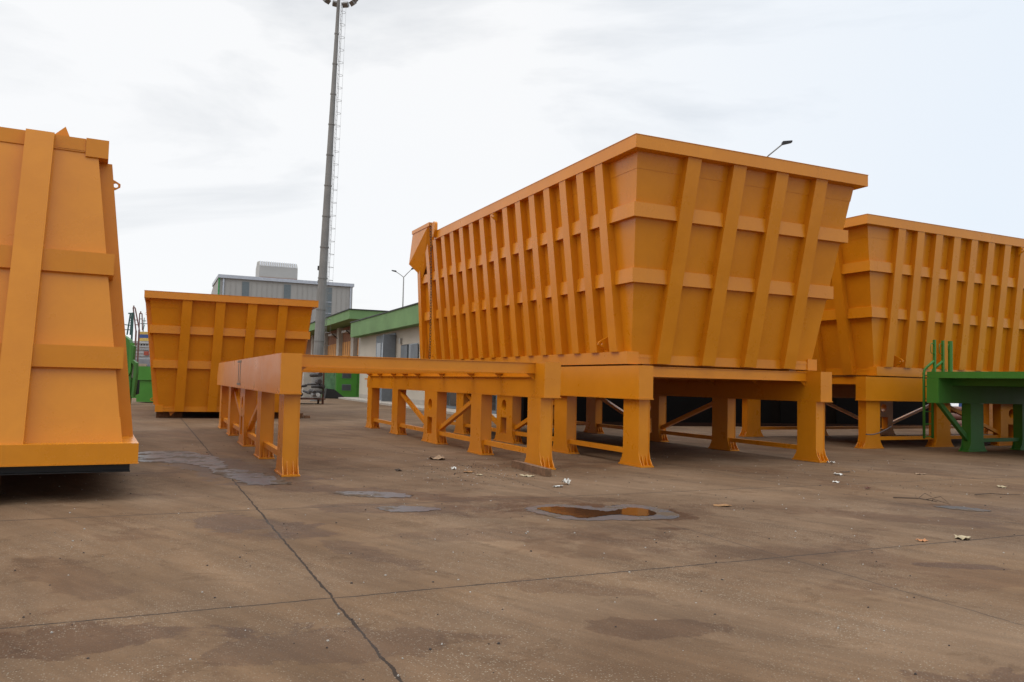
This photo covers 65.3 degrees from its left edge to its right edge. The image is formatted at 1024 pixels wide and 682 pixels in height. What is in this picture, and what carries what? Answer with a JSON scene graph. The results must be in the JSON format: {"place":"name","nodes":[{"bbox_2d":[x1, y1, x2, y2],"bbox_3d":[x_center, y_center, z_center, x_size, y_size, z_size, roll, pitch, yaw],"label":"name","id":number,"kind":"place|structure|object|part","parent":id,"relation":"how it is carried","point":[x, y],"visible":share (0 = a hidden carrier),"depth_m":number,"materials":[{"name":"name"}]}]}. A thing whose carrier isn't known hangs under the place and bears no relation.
{"place":"outdoors","nodes":[
{"label":"outdoors","id":0,"kind":"place"},
{"bbox_2d":[133,318,149,363],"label":"cargo ship","id":1,"kind":"object","parent":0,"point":[144,355],"visible":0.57,"depth_m":201.04,"materials":[{"name":"white paint"}]},
{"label":"wheelhouse window","id":2,"kind":"part","parent":1,"relation":"part of","materials":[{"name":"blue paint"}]},
{"bbox_2d":[211,261,353,322],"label":"grey warehouse","id":3,"kind":"structure","parent":0,"point":[271,279],"depth_m":147.59,"materials":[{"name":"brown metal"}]},
{"bbox_2d":[242,282,248,295],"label":"window","id":4,"kind":"structure","parent":3,"relation":"in","point":[245,285],"depth_m":143.35,"materials":[{"name":"grey glass"}]},
{"bbox_2d":[284,284,290,298],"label":"window","id":5,"kind":"structure","parent":3,"relation":"in","point":[287,288],"depth_m":146.36,"materials":[{"name":"grey glass"}]},
{"bbox_2d":[325,287,331,316],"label":"window","id":6,"kind":"structure","parent":3,"relation":"in","point":[329,296],"depth_m":149.35,"materials":[{"name":"grey glass"}]},
{"bbox_2d":[302,372,311,397],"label":"concrete post","id":7,"kind":"object","parent":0,"point":[306,378],"visible":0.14,"depth_m":65.61,"materials":[{"name":"white concrete"}]},
{"bbox_2d":[300,373,324,403],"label":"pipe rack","id":8,"kind":"object","parent":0,"point":[317,383],"visible":0.38,"depth_m":49.56,"materials":[{"name":"metal"}]},
{"bbox_2d":[301,308,385,384],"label":"brick building","id":9,"kind":"structure","parent":0,"point":[339,341],"depth_m":97.28,"materials":[{"name":"paint"}]},
{"bbox_2d":[338,397,496,417],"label":"pavement","id":10,"kind":"structure","parent":0,"point":[421,407],"depth_m":50.51,"materials":[{"name":"concrete"}]},
{"bbox_2d":[350,302,496,413],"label":"white building","id":11,"kind":"structure","parent":0,"point":[393,333],"depth_m":54.33,"materials":[{"name":"white paint"}]},
{"bbox_2d":[376,333,395,399],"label":"door","id":12,"kind":"structure","parent":11,"relation":"in","point":[379,339],"depth_m":58.76,"materials":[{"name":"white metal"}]},
{"bbox_2d":[381,334,395,400],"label":"door leaf","id":13,"kind":"structure","parent":11,"relation":"in","point":[389,341],"depth_m":54.42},
{"bbox_2d":[400,343,418,357],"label":"window","id":14,"kind":"structure","parent":11,"relation":"in","point":[408,350],"depth_m":51.53,"materials":[{"name":"grey glass"}]},
{"bbox_2d":[446,392,455,408],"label":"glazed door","id":15,"kind":"structure","parent":11,"relation":"in","point":[451,397],"depth_m":43.51,"materials":[{"name":"grey glass"}]},
{"bbox_2d":[492,395,496,413],"bbox_3d":[-0.931,2.010,38.178,0.052,2.870,1.200,3,-3,-23],"label":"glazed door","id":16,"kind":"structure","parent":11,"relation":"in","point":[494,397],"depth_m":37.75,"materials":[{"name":"grey glass"}]},
{"bbox_2d":[0,388,1023,681],"bbox_3d":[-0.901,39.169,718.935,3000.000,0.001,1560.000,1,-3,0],"label":"ground","id":17,"kind":"structure","parent":0,"point":[132,602],"depth_m":7.05,"materials":[{"name":"concrete"}]},
{"bbox_2d":[125,312,133,340],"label":"harbour crane","id":18,"kind":"object","parent":17,"relation":"on","point":[131,316],"visible":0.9,"depth_m":170.19,"materials":[{"name":"metal"}]},
{"bbox_2d":[125,335,139,401],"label":"green grab","id":19,"kind":"object","parent":17,"relation":"on","point":[133,371],"visible":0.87,"depth_m":41.92,"materials":[{"name":"paint"}]},
{"bbox_2d":[133,305,139,359],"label":"harbour crane","id":20,"kind":"object","parent":17,"relation":"on","point":[135,324],"visible":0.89,"depth_m":196.26,"materials":[{"name":"white metal"}]},
{"bbox_2d":[137,311,142,361],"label":"harbour crane","id":21,"kind":"object","parent":17,"relation":"on","point":[139,336],"visible":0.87,"depth_m":198.10,"materials":[{"name":"white metal"}]},
{"bbox_2d":[132,366,152,401],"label":"green skip","id":22,"kind":"object","parent":17,"relation":"on","point":[145,394],"visible":0.18,"depth_m":44.99,"materials":[{"name":"paint"}]},
{"bbox_2d":[156,412,181,417],"bbox_3d":[-12.867,2.763,30.012,0.900,0.219,0.300,3,-3,-23],"label":"timber block","id":23,"kind":"object","parent":17,"relation":"on","point":[167,415],"depth_m":29.86,"materials":[{"name":"brown wood"}]},
{"bbox_2d":[144,290,318,415],"bbox_3d":[-13.128,0.679,36.000,6.395,4.840,14.004,3,-3,-23],"label":"tapered hopper","id":24,"kind":"object","parent":23,"relation":"on","point":[195,339],"visible":0.7,"depth_m":29.75,"materials":[{"name":"orange paint"}]},
{"bbox_2d":[138,451,290,484],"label":"puddle","id":25,"kind":"object","parent":17,"relation":"on","point":[215,465],"visible":0.99,"depth_m":14.60,"materials":[{"name":"grey liquid"}]},
{"bbox_2d":[321,373,334,396],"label":"green panel","id":26,"kind":"object","parent":17,"relation":"on","point":[329,381],"visible":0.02,"depth_m":65.94,"materials":[{"name":"paint"}]},
{"bbox_2d":[324,388,342,398],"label":"dark ramp","id":27,"kind":"structure","parent":17,"relation":"on","point":[331,394],"depth_m":64.41,"materials":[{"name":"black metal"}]},
{"bbox_2d":[310,0,357,400],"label":"floodlight mast","id":28,"kind":"object","parent":17,"relation":"on","point":[320,323],"visible":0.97,"depth_m":56.37,"materials":[{"name":"metal"}]},
{"bbox_2d":[335,373,359,396],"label":"green kiosk","id":29,"kind":"object","parent":17,"relation":"on","point":[346,384],"visible":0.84,"depth_m":65.92,"materials":[{"name":"paint"}]},
{"bbox_2d":[334,491,410,497],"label":"puddle","id":30,"kind":"object","parent":17,"relation":"on","point":[372,493],"visible":1,"depth_m":11.16,"materials":[{"name":"grey liquid"}]},
{"bbox_2d":[217,353,560,476],"bbox_3d":[-4.299,1.563,20.302,5.139,1.998,13.965,3,-3,-24],"label":"equipment stand","id":31,"kind":"object","parent":17,"relation":"on","point":[241,382],"visible":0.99,"depth_m":16.02,"materials":[{"name":"orange paint"}]},
{"bbox_2d":[392,268,412,306],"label":"street lamp","id":32,"kind":"object","parent":17,"relation":"on","point":[403,285],"visible":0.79,"depth_m":75.32,"materials":[{"name":"metal"}]},
{"bbox_2d":[377,505,440,511],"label":"puddle","id":33,"kind":"object","parent":17,"relation":"on","point":[402,508],"visible":1,"depth_m":9.95,"materials":[{"name":"grey liquid"}]},
{"bbox_2d":[429,455,444,458],"bbox_3d":[-1.548,2.384,16.408,0.340,0.076,0.387,2,-3,-11],"label":"cardboard scrap","id":34,"kind":"object","parent":17,"relation":"on","point":[439,457],"visible":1,"depth_m":16.38,"materials":[{"name":"beige cardboard"}]},
{"bbox_2d":[3,442,1023,681],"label":"pebbles","id":35,"kind":"object","parent":17,"relation":"on","point":[525,533],"visible":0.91,"depth_m":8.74,"materials":[{"name":"grey stone"}]},
{"bbox_2d":[511,460,551,476],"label":"timber beam","id":36,"kind":"structure","parent":17,"relation":"on","point":[532,468],"depth_m":14.30,"materials":[{"name":"brown wood"}]},
{"bbox_2d":[561,478,570,483],"bbox_3d":[0.866,2.237,12.786,0.131,0.100,0.116,3,-3,-29],"label":"paper scrap","id":37,"kind":"object","parent":17,"relation":"on","point":[567,481],"visible":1,"depth_m":12.76,"materials":[{"name":"white paper"}]},
{"bbox_2d":[537,506,655,517],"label":"puddle","id":38,"kind":"object","parent":17,"relation":"on","point":[579,512],"visible":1,"depth_m":10.04,"materials":[{"name":"brown liquid"}]},
{"bbox_2d":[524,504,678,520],"bbox_3d":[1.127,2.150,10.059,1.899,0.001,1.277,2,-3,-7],"label":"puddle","id":39,"kind":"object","parent":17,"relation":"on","point":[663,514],"visible":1,"depth_m":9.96,"materials":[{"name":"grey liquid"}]},
{"bbox_2d":[423,365,832,467],"bbox_3d":[1.866,1.847,23.027,5.139,1.998,13.965,3,-3,-25],"label":"equipment stand","id":40,"kind":"object","parent":17,"relation":"on","point":[643,391],"visible":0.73,"depth_m":18.43,"materials":[{"name":"orange paint"}]},
{"bbox_2d":[409,133,867,371],"bbox_3d":[2.156,-1.466,22.737,6.395,4.840,14.004,3,-3,-25],"label":"tapered hopper","id":41,"kind":"object","parent":40,"relation":"on","point":[641,249],"visible":0.96,"depth_m":17.21,"materials":[{"name":"orange paint"}]},
{"bbox_2d":[429,224,431,358],"bbox_3d":[-2.613,-1.432,25.707,0.113,4.701,0.511,1,-3,6],"label":"chain","id":42,"kind":"object","parent":41,"relation":"hanging from","point":[431,291],"visible":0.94,"depth_m":25.62,"materials":[{"name":"metal"}]},
{"bbox_2d":[713,504,731,505],"bbox_3d":[2.856,2.222,10.820,0.264,0.018,0.180,2,-3,-17],"label":"litter scrap","id":43,"kind":"object","parent":17,"relation":"on","point":[721,505],"visible":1,"depth_m":10.82,"materials":[{"name":"beige paper"}]},
{"bbox_2d":[521,396,928,427],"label":"dark workshop","id":44,"kind":"structure","parent":17,"relation":"on","point":[778,413],"depth_m":33.73,"materials":[{"name":"black"}]},
{"bbox_2d":[576,396,584,420],"bbox_3d":[1.774,1.750,31.255,2.300,2.750,0.048,2,-3,-16],"label":"roller door","id":45,"kind":"structure","parent":44,"relation":"in","point":[580,400],"depth_m":31.46,"materials":[{"name":"black metal"}]},
{"bbox_2d":[602,398,623,421],"bbox_3d":[4.463,1.852,32.027,2.300,2.750,0.048,2,-3,-16],"label":"roller door","id":46,"kind":"structure","parent":44,"relation":"in","point":[609,414],"depth_m":31.82,"materials":[{"name":"black metal"}]},
{"bbox_2d":[666,396,711,422],"bbox_3d":[7.153,1.954,32.800,2.300,2.750,0.048,2,-3,-16],"label":"roller door","id":47,"kind":"structure","parent":44,"relation":"in","point":[676,406],"depth_m":32.74,"materials":[{"name":"black metal"}]},
{"bbox_2d":[736,399,770,422],"bbox_3d":[9.842,2.057,33.573,2.300,2.750,0.048,2,-3,-16],"label":"roller door","id":48,"kind":"structure","parent":44,"relation":"in","point":[765,404],"depth_m":33.71,"materials":[{"name":"black metal"}]},
{"bbox_2d":[780,400,826,423],"bbox_3d":[12.531,2.159,34.346,2.300,2.750,0.048,2,-3,-16],"label":"roller door","id":49,"kind":"structure","parent":44,"relation":"in","point":[788,409],"depth_m":34.07,"materials":[{"name":"black metal"}]},
{"bbox_2d":[836,398,880,423],"bbox_3d":[15.221,2.261,35.118,2.300,2.750,0.048,2,-3,-16],"label":"roller door","id":50,"kind":"structure","parent":44,"relation":"in","point":[849,404],"depth_m":34.88,"materials":[{"name":"black metal"}]},
{"bbox_2d":[893,401,928,424],"bbox_3d":[17.910,2.363,35.891,2.300,2.750,0.048,2,-3,-16],"label":"roller door","id":51,"kind":"structure","parent":44,"relation":"in","point":[900,408],"depth_m":35.80,"materials":[{"name":"black metal"}]},
{"bbox_2d":[767,140,791,156],"bbox_3d":[11.775,-2.711,36.205,1.720,12.927,0.200,1,-3,0],"label":"street lamp","id":52,"kind":"object","parent":17,"relation":"on","point":[786,142],"visible":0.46,"depth_m":36.48,"materials":[{"name":"metal"}]},
{"bbox_2d":[738,376,1012,448],"bbox_3d":[14.900,2.376,27.421,13.965,1.998,5.139,3,-3,-26],"label":"equipment stand","id":53,"kind":"object","parent":17,"relation":"on","point":[875,397],"visible":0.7,"depth_m":23.66,"materials":[{"name":"orange paint"}]},
{"bbox_2d":[866,426,891,434],"bbox_3d":[10.185,2.487,22.202,1.008,0.253,0.033,3,-3,-26],"label":"wire","id":54,"kind":"object","parent":53,"relation":"hanging from","point":[879,432],"visible":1,"depth_m":22.21,"materials":[{"name":"grey metal"}]},
{"bbox_2d":[795,214,1023,378],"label":"tapered hopper","id":55,"kind":"object","parent":53,"relation":"on","point":[906,293],"visible":0.69,"depth_m":23.11,"materials":[{"name":"orange paint"}]},
{"bbox_2d":[893,493,950,504],"bbox_3d":[6.005,2.284,11.677,0.284,0.114,0.787,3,-3,-29],"label":"twig","id":56,"kind":"object","parent":17,"relation":"on","point":[921,498],"visible":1,"depth_m":11.69,"materials":[{"name":"brown wood"}]},
{"bbox_2d":[954,534,970,539],"bbox_3d":[4.954,2.156,8.790,0.165,0.032,0.183,0,-3,29],"label":"leaf","id":57,"kind":"object","parent":17,"relation":"on","point":[962,537],"visible":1,"depth_m":8.78,"materials":[{"name":"beige plant"}]},
{"bbox_2d":[936,506,990,511],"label":"puddle","id":58,"kind":"object","parent":17,"relation":"on","point":[964,508],"visible":1,"depth_m":11.07,"materials":[{"name":"grey liquid"}]},
{"bbox_2d":[922,340,1023,451],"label":"green platform","id":59,"kind":"structure","parent":17,"relation":"on","point":[972,392],"depth_m":21.89,"materials":[{"name":"paint"}]},
{"bbox_3d":[-9.352,1.640,8.113,0.400,0.336,0.500,3,-3,-27],"label":"timber block","id":60,"kind":"object","parent":17,"relation":"on","visible":0},
{"bbox_2d":[0,464,129,474],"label":"support beam","id":61,"kind":"structure","parent":60,"relation":"on","point":[29,470],"depth_m":10.04,"materials":[{"name":"black metal"}]},
{"bbox_2d":[0,127,138,466],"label":"tapered hopper","id":62,"kind":"object","parent":61,"relation":"on","point":[64,390],"visible":1,"depth_m":10.38,"materials":[{"name":"orange paint"}]},
{"bbox_2d":[0,0,1023,340],"label":"sky","id":63,"kind":"structure","parent":0,"point":[213,115],"materials":[{"name":"white"}]},
{"bbox_2d":[950,403,958,413],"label":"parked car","id":64,"kind":"object","parent":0,"point":[954,404],"visible":0.06,"depth_m":60.10,"materials":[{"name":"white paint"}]},
{"bbox_2d":[974,493,1019,494],"bbox_3d":[7.644,2.413,12.606,0.814,0.024,0.068,2,-3,-9],"label":"twig","id":65,"kind":"object","parent":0,"point":[995,493],"visible":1,"depth_m":12.60,"materials":[{"name":"brown wood"}]},
{"bbox_3d":[24.411,3.912,36.700,9.000,0.302,0.310,1,-3,-3],"label":"pipe","id":66,"kind":"object","parent":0,"visible":0},
{"bbox_2d":[952,414,961,419],"bbox_3d":[24.518,3.596,36.917,9.000,0.302,0.310,1,-3,-3],"label":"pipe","id":67,"kind":"object","parent":66,"relation":"on","point":[957,417],"depth_m":36.57,"materials":[{"name":"brown metal"}]}
]}

